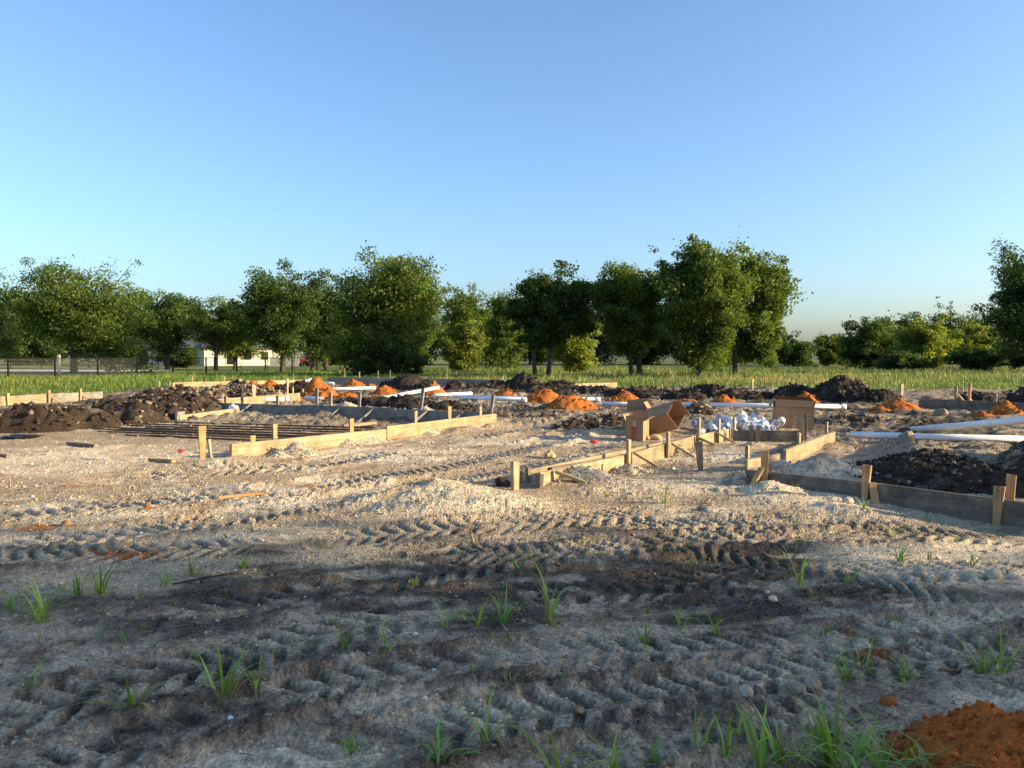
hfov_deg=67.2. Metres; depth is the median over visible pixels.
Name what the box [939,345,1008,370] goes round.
shrub
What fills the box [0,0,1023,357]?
sky
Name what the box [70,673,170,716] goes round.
grass tuft
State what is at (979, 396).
soil heap
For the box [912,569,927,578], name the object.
stone
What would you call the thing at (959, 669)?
dry stalk
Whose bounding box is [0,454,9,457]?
plank
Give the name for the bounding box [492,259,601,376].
oak tree
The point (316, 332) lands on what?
oak tree
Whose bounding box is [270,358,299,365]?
white wall
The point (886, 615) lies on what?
grass sprout
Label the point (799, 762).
grass tuft
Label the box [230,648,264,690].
grass tuft
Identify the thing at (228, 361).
window
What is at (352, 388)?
white pipe
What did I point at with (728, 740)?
grass tuft
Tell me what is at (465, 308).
oak tree
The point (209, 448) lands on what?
wooden stake
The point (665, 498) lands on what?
grass tuft
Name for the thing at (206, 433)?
steel bar
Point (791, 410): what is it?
cardboard box
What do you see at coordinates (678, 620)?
grass tuft
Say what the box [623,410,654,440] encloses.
cardboard box
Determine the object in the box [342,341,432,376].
shrub
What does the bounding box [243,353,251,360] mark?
window
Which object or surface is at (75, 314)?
oak tree
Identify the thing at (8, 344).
oak tree
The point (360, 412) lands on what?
form board
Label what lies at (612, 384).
form board
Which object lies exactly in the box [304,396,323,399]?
white pipe
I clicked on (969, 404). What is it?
form board
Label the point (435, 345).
oak tree
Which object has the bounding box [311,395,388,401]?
soil heap
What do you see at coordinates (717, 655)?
grass sprout
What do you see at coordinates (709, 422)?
pipe fitting
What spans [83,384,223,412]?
soil heap
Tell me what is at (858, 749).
grass tuft
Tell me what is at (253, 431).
steel bar
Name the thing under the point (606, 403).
white pipe
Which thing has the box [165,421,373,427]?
steel bar
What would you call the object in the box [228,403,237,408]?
plastic bag
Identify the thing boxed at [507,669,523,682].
grass sprout
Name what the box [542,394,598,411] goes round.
sand heap
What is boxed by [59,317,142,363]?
oak tree
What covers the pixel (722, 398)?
sand heap
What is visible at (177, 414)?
lumber block
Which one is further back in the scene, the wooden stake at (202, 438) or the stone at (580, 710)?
the wooden stake at (202, 438)
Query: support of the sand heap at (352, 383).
on the ground at (448, 550)
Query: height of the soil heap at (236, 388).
0.843 m
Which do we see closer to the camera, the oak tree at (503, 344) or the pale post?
the pale post
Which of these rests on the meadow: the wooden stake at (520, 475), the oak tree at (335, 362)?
the oak tree at (335, 362)
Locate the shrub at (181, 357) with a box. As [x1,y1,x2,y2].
[150,347,199,367]
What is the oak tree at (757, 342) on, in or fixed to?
on the meadow
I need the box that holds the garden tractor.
[299,358,309,366]
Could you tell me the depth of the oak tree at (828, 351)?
116.95 m
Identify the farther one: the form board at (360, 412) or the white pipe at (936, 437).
the form board at (360, 412)
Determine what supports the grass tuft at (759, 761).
on the ground at (448, 550)
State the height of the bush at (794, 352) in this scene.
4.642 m
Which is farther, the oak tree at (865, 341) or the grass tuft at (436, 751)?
the oak tree at (865, 341)
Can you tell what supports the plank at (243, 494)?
on the ground at (448, 550)
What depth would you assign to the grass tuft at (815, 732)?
2.98 m
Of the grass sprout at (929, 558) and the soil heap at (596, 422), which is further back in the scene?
the soil heap at (596, 422)
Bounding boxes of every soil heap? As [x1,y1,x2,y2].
[0,398,198,433]
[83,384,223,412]
[199,379,285,397]
[272,379,308,392]
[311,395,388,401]
[334,393,477,410]
[378,374,444,389]
[444,371,575,389]
[484,411,565,418]
[511,384,677,398]
[547,413,621,429]
[656,401,725,415]
[659,383,772,400]
[768,374,909,403]
[817,413,947,423]
[848,447,1023,498]
[948,390,1003,401]
[990,440,1023,470]
[1002,386,1023,402]
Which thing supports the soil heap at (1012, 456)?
on the ground at (448, 550)
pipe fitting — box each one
[690,417,703,427]
[707,420,716,426]
[709,423,716,431]
[715,413,728,420]
[728,417,737,426]
[736,416,743,428]
[738,410,747,424]
[744,421,753,427]
[750,413,759,419]
[763,425,775,429]
[769,419,779,427]
[777,417,784,425]
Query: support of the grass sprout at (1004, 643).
on the ground at (448, 550)
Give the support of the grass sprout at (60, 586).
on the ground at (448, 550)
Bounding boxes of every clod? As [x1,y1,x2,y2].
[60,520,70,525]
[483,657,502,670]
[495,477,510,486]
[544,450,555,458]
[879,695,896,706]
[897,431,914,444]
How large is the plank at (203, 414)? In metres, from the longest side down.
1.598 x 0.124 x 0.051 m
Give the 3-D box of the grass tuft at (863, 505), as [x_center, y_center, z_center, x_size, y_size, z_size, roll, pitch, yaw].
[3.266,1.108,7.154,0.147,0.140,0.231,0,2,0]
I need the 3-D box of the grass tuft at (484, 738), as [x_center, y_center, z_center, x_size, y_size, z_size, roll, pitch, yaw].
[-0.089,1.307,2.943,0.275,0.210,0.210,2,3,43]
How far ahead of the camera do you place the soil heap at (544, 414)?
17.24 m
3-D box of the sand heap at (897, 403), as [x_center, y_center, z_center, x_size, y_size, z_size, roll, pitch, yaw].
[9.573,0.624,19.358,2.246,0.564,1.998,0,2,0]
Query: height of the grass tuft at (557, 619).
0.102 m
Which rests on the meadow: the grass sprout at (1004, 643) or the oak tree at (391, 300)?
the oak tree at (391, 300)
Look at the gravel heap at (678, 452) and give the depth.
11.54 m
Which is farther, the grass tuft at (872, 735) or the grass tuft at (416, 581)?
the grass tuft at (416, 581)
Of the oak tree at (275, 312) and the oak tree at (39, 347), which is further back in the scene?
the oak tree at (39, 347)
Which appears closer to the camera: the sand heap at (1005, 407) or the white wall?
the sand heap at (1005, 407)
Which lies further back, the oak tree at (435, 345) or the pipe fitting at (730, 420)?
the oak tree at (435, 345)
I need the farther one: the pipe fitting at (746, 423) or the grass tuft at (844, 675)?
the pipe fitting at (746, 423)
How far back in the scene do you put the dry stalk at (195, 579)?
5.16 m
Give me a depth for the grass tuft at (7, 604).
4.55 m
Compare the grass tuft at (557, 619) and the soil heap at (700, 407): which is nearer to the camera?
the grass tuft at (557, 619)
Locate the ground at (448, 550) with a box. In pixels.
[0,380,1023,767]
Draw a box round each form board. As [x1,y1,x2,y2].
[0,388,102,405]
[172,373,309,386]
[209,378,299,403]
[218,388,495,422]
[230,406,496,456]
[327,368,504,385]
[535,417,737,487]
[575,378,616,387]
[733,414,807,441]
[744,422,834,470]
[745,450,1023,527]
[919,383,1023,410]
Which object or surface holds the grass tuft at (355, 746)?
on the ground at (448, 550)
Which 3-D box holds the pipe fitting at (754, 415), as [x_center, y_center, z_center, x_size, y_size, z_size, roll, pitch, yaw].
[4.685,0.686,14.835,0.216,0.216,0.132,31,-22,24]
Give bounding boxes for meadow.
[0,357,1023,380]
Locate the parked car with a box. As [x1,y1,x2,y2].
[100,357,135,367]
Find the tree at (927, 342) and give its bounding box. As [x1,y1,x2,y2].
[873,314,973,370]
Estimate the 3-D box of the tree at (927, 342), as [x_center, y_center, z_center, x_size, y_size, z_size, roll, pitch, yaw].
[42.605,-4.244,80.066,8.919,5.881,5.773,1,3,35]
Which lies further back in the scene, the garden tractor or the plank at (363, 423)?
the garden tractor
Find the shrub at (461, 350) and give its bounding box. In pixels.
[438,318,488,371]
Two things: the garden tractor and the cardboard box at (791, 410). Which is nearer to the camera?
the cardboard box at (791, 410)
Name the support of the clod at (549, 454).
on the ground at (448, 550)
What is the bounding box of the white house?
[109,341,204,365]
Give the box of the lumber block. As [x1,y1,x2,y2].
[175,411,185,420]
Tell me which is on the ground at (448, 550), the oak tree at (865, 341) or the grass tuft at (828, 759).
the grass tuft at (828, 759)
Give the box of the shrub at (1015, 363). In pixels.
[993,344,1023,369]
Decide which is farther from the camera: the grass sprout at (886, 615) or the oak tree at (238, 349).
the oak tree at (238, 349)
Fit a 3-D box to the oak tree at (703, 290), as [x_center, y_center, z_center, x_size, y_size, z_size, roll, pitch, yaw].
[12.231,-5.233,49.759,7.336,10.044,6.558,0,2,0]
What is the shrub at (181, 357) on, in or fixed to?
on the meadow
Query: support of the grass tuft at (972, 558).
on the ground at (448, 550)
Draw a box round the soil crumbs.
[0,384,1023,767]
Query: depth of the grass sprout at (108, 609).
4.51 m
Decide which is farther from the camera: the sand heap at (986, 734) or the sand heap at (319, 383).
the sand heap at (319, 383)
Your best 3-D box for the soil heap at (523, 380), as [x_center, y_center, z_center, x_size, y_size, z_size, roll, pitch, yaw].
[0.323,-0.009,31.149,6.314,0.978,3.570,1,2,31]
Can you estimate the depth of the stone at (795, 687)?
3.39 m
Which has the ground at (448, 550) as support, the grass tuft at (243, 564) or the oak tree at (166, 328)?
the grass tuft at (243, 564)
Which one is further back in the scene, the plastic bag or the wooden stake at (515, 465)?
the plastic bag
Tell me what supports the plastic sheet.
on the ground at (448, 550)
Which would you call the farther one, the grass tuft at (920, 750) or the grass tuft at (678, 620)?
the grass tuft at (678, 620)
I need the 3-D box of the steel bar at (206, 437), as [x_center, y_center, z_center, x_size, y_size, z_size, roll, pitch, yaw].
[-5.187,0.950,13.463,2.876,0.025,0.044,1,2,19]
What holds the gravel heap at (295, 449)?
on the ground at (448, 550)
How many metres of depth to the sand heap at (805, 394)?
22.00 m
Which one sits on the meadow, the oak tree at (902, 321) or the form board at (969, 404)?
the oak tree at (902, 321)
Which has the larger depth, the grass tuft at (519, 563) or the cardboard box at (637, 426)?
the cardboard box at (637, 426)
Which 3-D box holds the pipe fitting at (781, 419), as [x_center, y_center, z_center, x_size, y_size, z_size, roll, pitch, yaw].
[5.028,0.701,14.387,0.142,0.142,0.130,-52,-1,41]
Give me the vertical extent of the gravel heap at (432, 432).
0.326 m
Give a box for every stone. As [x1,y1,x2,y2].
[575,706,584,714]
[650,434,661,439]
[739,684,753,697]
[768,595,777,601]
[783,680,805,695]
[805,677,821,692]
[842,496,853,504]
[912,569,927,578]
[933,408,947,415]
[984,568,1001,578]
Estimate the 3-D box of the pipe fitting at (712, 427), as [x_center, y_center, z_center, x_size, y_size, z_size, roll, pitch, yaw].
[3.742,0.812,14.340,0.148,0.184,0.132,-33,-51,29]
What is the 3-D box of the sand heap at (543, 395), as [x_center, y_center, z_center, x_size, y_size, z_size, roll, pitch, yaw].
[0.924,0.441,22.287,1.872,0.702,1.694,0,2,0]
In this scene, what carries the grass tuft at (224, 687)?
on the ground at (448, 550)
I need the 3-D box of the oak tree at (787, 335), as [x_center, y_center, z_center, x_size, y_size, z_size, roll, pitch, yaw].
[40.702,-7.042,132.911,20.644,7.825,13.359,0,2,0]
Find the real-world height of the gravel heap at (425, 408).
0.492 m
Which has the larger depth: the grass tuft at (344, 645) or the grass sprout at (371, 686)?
the grass tuft at (344, 645)
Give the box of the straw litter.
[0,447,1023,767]
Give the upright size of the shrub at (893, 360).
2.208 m
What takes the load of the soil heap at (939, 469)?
on the ground at (448, 550)
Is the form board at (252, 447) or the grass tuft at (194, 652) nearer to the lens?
the grass tuft at (194, 652)
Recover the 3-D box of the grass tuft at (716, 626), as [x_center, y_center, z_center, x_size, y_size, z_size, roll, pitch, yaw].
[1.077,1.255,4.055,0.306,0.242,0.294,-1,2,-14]
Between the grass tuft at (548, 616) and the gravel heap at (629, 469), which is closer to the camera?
the grass tuft at (548, 616)
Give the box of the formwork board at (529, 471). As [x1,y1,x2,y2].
[525,442,662,482]
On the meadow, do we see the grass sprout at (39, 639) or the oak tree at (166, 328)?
the oak tree at (166, 328)
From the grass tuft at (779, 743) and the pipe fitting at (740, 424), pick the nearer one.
the grass tuft at (779, 743)
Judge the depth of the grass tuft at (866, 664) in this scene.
3.76 m
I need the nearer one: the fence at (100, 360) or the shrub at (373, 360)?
the shrub at (373, 360)
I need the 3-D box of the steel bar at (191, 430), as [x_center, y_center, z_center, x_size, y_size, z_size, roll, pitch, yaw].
[-5.500,0.889,14.553,5.152,0.029,0.047,1,2,15]
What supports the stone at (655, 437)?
on the ground at (448, 550)
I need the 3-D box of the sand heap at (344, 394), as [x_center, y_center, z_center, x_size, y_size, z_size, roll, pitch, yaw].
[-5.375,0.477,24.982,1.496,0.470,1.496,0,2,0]
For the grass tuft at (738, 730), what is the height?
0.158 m
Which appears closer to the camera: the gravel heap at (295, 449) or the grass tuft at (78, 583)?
the grass tuft at (78, 583)
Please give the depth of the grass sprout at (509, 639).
3.94 m
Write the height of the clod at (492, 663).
0.077 m
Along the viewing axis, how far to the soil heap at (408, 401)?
20.05 m
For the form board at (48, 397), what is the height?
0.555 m
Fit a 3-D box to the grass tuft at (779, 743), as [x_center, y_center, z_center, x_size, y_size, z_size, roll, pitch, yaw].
[0.962,1.306,2.828,0.289,0.201,0.327,-1,2,-24]
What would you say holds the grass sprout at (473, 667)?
on the ground at (448, 550)
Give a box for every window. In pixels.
[226,356,233,364]
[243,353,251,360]
[260,351,268,359]
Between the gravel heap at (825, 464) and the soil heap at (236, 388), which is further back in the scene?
the soil heap at (236, 388)
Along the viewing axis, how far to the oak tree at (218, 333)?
81.09 m
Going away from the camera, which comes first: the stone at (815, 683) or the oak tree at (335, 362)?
the stone at (815, 683)
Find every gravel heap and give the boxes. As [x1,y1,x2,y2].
[261,441,322,457]
[334,430,382,446]
[337,401,357,406]
[414,405,433,409]
[420,427,442,435]
[560,464,620,479]
[609,463,651,474]
[671,443,693,455]
[720,470,750,486]
[768,452,861,477]
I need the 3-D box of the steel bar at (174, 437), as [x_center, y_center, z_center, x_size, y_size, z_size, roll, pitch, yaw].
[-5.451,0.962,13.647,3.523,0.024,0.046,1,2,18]
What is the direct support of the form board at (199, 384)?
on the ground at (448, 550)
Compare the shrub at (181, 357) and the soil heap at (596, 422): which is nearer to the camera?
the soil heap at (596, 422)
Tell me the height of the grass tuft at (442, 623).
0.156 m
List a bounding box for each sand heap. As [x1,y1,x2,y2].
[264,379,280,387]
[298,377,338,399]
[334,391,357,397]
[339,379,364,386]
[362,383,378,389]
[370,385,400,395]
[425,380,446,396]
[494,388,517,395]
[520,387,557,403]
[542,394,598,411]
[605,389,638,401]
[677,399,698,401]
[710,394,736,402]
[793,391,820,403]
[867,397,926,411]
[880,699,1023,767]
[968,400,1023,417]
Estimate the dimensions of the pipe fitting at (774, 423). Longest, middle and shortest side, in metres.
0.270 x 0.230 x 0.132 m
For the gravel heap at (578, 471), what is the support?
on the ground at (448, 550)
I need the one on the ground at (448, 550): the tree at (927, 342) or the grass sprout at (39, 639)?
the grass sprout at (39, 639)
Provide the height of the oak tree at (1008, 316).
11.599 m
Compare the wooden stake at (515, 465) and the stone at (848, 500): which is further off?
the wooden stake at (515, 465)
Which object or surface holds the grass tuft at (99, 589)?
on the ground at (448, 550)
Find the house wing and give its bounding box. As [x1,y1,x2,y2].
[196,343,309,365]
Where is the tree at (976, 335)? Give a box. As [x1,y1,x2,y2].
[942,318,1002,364]
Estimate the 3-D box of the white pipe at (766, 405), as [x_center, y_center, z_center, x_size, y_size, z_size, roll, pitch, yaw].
[6.206,0.542,19.605,4.282,0.132,0.132,0,2,13]
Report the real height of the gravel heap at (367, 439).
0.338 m
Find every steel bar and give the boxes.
[92,428,309,436]
[107,427,316,433]
[107,431,283,438]
[114,430,302,437]
[120,428,313,435]
[125,434,245,440]
[127,425,347,432]
[131,426,337,432]
[145,424,366,430]
[145,427,325,434]
[149,435,262,440]
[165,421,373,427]
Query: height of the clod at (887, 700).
0.052 m
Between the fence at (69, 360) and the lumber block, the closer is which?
the lumber block
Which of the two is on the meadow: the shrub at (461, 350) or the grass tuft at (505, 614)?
the shrub at (461, 350)
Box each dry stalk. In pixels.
[172,572,236,584]
[939,658,1023,671]
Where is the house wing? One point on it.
(222, 360)
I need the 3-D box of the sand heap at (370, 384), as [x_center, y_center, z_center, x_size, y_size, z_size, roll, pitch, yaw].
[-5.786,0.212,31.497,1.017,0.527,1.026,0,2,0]
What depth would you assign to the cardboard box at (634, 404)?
15.33 m
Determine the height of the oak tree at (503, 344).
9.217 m
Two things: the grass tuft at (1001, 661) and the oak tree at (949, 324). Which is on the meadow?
the oak tree at (949, 324)
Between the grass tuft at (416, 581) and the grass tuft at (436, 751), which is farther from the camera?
the grass tuft at (416, 581)
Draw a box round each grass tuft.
[0,587,27,609]
[1,575,89,627]
[20,659,47,687]
[49,566,98,595]
[64,559,138,596]
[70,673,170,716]
[151,567,174,588]
[169,552,217,576]
[182,646,205,660]
[187,631,270,703]
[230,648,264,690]
[233,543,258,567]
[316,604,374,650]
[333,730,374,755]
[376,628,399,653]
[405,573,418,585]
[415,717,486,767]
[431,599,452,627]
[449,603,465,621]
[456,601,489,629]
[461,685,522,748]
[475,584,529,623]
[498,725,605,767]
[505,553,532,569]
[521,551,580,624]
[543,611,567,626]
[578,722,640,767]
[622,607,660,652]
[641,733,664,767]
[652,481,674,503]
[672,607,698,628]
[678,600,724,642]
[694,707,720,748]
[695,713,758,760]
[723,701,758,736]
[735,693,816,767]
[752,703,827,764]
[764,736,826,767]
[780,668,886,767]
[783,547,812,586]
[791,715,908,767]
[800,697,839,744]
[817,633,889,684]
[830,694,959,767]
[831,567,861,582]
[831,709,913,764]
[849,634,876,675]
[858,498,871,507]
[866,735,984,767]
[873,543,924,568]
[874,522,904,535]
[874,737,931,766]
[885,648,938,688]
[950,622,1010,675]
[962,549,989,565]
[977,614,1023,678]
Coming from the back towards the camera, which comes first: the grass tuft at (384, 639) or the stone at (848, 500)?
the stone at (848, 500)
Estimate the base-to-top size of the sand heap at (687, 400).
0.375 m
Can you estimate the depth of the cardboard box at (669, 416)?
14.24 m
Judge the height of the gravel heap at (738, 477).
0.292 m
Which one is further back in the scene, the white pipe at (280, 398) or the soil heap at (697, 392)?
the soil heap at (697, 392)
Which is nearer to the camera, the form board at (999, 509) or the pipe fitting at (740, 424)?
the form board at (999, 509)
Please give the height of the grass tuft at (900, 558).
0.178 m
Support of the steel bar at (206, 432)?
on the ground at (448, 550)
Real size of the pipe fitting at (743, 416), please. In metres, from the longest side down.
0.216 x 0.216 x 0.132 m
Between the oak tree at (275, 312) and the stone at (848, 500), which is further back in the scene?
the oak tree at (275, 312)
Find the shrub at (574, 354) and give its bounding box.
[547,321,601,373]
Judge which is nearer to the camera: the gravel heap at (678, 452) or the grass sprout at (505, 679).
the grass sprout at (505, 679)
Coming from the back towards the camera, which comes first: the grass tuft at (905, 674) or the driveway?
the driveway
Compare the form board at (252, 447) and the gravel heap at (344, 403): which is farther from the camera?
the gravel heap at (344, 403)
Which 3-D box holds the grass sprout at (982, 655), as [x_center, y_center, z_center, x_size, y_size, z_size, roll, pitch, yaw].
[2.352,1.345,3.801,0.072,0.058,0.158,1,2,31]
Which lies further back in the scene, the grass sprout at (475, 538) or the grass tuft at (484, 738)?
the grass sprout at (475, 538)
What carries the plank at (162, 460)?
on the ground at (448, 550)
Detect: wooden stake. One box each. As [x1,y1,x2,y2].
[198,426,205,459]
[207,439,212,458]
[511,461,519,489]
[519,470,522,482]
[695,441,702,470]
[900,384,903,394]
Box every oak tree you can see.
[0,254,161,372]
[0,264,31,356]
[0,314,93,364]
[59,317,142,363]
[130,287,211,368]
[171,292,250,369]
[218,316,267,369]
[227,257,331,371]
[297,314,374,364]
[299,273,354,370]
[316,240,459,365]
[417,320,452,364]
[435,281,495,356]
[438,296,497,363]
[481,289,527,368]
[484,328,565,364]
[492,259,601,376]
[552,313,624,364]
[581,259,671,374]
[620,325,672,364]
[647,225,756,377]
[648,326,746,364]
[724,245,813,375]
[727,330,800,364]
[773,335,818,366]
[813,331,844,365]
[837,310,899,368]
[890,311,932,344]
[923,296,971,363]
[955,311,1013,362]
[965,234,1023,358]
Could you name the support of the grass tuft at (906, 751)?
on the ground at (448, 550)
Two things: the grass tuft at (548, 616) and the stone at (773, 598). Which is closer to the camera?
the grass tuft at (548, 616)
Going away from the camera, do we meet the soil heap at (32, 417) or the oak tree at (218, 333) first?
the soil heap at (32, 417)
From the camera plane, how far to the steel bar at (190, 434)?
13.87 m
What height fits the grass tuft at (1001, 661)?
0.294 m
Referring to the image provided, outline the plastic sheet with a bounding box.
[1,434,43,437]
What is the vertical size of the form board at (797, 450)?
0.527 m
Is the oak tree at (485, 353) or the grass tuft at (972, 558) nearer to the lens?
the grass tuft at (972, 558)
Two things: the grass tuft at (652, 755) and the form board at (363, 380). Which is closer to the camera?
the grass tuft at (652, 755)
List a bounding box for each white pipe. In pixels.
[220,397,289,400]
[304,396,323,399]
[332,386,375,389]
[386,385,439,396]
[433,392,472,396]
[452,395,600,400]
[463,396,526,401]
[601,401,626,406]
[676,402,846,408]
[850,431,1023,442]
[909,416,1023,431]
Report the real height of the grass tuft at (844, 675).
0.277 m
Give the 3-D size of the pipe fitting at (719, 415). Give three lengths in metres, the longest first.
0.270 x 0.230 x 0.132 m
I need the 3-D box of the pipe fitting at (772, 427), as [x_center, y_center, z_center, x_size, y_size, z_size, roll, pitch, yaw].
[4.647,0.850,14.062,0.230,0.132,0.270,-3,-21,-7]
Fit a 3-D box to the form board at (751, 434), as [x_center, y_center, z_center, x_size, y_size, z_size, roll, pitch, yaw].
[4.459,0.814,13.304,1.236,0.620,0.160,0,2,7]
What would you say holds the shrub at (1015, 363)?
on the meadow
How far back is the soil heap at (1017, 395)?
21.35 m
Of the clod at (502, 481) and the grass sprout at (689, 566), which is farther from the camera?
the clod at (502, 481)
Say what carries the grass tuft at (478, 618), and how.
on the ground at (448, 550)
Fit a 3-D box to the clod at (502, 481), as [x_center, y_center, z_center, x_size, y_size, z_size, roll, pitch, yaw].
[-0.101,1.104,8.563,0.170,0.141,0.196,-1,2,-22]
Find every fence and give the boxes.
[0,357,340,376]
[10,358,319,368]
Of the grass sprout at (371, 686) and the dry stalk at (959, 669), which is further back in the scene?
the dry stalk at (959, 669)
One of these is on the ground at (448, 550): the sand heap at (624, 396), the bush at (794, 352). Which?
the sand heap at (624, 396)
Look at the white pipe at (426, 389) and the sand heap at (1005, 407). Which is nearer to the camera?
the sand heap at (1005, 407)
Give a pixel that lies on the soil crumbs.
(524, 706)
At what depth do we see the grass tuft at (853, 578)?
5.11 m
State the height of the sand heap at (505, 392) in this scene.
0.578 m
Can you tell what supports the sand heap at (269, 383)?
on the ground at (448, 550)
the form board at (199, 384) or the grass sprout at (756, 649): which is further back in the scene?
the form board at (199, 384)
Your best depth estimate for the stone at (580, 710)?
3.21 m
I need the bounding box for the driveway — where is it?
[0,369,163,371]
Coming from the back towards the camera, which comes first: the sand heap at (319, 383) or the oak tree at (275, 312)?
the oak tree at (275, 312)
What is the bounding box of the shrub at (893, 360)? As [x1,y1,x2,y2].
[872,350,938,371]
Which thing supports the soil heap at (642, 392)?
on the ground at (448, 550)
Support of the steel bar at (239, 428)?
on the ground at (448, 550)
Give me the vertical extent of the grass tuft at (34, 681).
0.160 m
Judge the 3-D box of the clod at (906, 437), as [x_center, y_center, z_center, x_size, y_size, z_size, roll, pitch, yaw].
[6.294,0.913,12.312,0.281,0.345,0.228,-1,2,-15]
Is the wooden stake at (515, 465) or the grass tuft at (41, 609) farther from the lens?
the wooden stake at (515, 465)
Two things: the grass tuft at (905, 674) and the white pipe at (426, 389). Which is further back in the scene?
the white pipe at (426, 389)
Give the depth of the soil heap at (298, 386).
27.81 m
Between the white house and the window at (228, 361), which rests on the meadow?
the white house
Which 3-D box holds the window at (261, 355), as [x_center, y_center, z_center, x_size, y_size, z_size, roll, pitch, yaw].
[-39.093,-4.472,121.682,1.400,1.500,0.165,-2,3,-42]
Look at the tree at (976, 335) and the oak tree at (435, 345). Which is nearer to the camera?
the tree at (976, 335)
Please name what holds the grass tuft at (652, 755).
on the ground at (448, 550)
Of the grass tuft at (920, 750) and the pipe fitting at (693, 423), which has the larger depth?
the pipe fitting at (693, 423)
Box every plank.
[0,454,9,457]
[66,442,97,447]
[148,458,175,462]
[179,408,238,419]
[217,491,266,498]
[342,421,376,425]
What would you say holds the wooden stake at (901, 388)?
on the ground at (448, 550)
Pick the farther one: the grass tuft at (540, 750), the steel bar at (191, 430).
the steel bar at (191, 430)
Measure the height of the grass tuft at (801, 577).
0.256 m
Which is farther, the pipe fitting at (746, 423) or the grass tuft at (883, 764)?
the pipe fitting at (746, 423)
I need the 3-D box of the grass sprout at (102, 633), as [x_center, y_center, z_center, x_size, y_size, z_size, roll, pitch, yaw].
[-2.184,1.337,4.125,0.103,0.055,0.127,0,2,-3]
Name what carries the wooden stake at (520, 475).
on the ground at (448, 550)
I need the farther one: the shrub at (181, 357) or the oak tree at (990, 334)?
the oak tree at (990, 334)
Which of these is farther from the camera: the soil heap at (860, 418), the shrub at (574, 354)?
the shrub at (574, 354)
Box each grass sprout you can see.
[36,633,48,647]
[46,579,75,589]
[87,599,112,614]
[97,626,110,637]
[114,633,126,644]
[366,678,378,693]
[399,636,416,645]
[460,658,477,673]
[470,531,481,543]
[498,672,516,683]
[501,631,525,644]
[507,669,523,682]
[531,668,548,681]
[681,556,697,570]
[707,645,726,658]
[740,645,766,653]
[807,582,820,594]
[820,622,833,633]
[885,609,904,626]
[927,551,943,561]
[980,649,996,663]
[986,631,1007,644]
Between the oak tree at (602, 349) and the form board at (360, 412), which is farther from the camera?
the oak tree at (602, 349)
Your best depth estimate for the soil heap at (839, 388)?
23.23 m
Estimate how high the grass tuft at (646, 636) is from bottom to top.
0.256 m
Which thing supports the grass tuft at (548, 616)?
on the ground at (448, 550)
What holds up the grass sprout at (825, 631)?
on the ground at (448, 550)
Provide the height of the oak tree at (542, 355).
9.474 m
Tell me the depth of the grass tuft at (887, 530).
6.47 m
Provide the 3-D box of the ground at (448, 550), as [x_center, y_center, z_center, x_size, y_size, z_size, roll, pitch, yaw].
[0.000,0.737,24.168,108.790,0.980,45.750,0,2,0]
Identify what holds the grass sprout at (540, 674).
on the ground at (448, 550)
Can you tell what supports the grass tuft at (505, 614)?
on the ground at (448, 550)
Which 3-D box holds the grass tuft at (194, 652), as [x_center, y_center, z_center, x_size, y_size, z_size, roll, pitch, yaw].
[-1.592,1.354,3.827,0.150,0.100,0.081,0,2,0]
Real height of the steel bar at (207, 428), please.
0.028 m
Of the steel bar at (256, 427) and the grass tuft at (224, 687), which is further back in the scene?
the steel bar at (256, 427)
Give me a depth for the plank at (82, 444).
12.61 m
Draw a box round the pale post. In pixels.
[57,355,60,373]
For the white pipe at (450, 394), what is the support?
on the ground at (448, 550)
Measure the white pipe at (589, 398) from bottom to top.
0.132 m
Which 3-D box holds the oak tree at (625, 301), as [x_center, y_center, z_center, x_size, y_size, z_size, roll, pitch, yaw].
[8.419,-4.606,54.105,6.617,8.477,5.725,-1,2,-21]
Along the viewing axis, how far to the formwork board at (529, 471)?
9.64 m
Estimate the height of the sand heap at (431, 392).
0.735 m
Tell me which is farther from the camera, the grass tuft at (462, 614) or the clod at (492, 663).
the grass tuft at (462, 614)
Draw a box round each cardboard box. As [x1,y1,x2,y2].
[615,399,651,429]
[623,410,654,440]
[645,400,689,433]
[769,396,815,429]
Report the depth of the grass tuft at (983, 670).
3.69 m
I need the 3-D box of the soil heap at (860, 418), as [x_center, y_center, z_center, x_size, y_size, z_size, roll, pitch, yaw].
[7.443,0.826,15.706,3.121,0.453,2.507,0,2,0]
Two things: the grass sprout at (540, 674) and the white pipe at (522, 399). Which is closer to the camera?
the grass sprout at (540, 674)
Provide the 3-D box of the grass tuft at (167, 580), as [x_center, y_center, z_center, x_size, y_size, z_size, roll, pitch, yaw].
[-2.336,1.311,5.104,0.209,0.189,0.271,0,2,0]
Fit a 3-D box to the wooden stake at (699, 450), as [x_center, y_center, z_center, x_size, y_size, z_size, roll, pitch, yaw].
[2.294,0.935,9.396,0.095,0.476,0.053,-5,2,8]
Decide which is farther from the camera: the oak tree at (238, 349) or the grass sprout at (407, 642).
the oak tree at (238, 349)

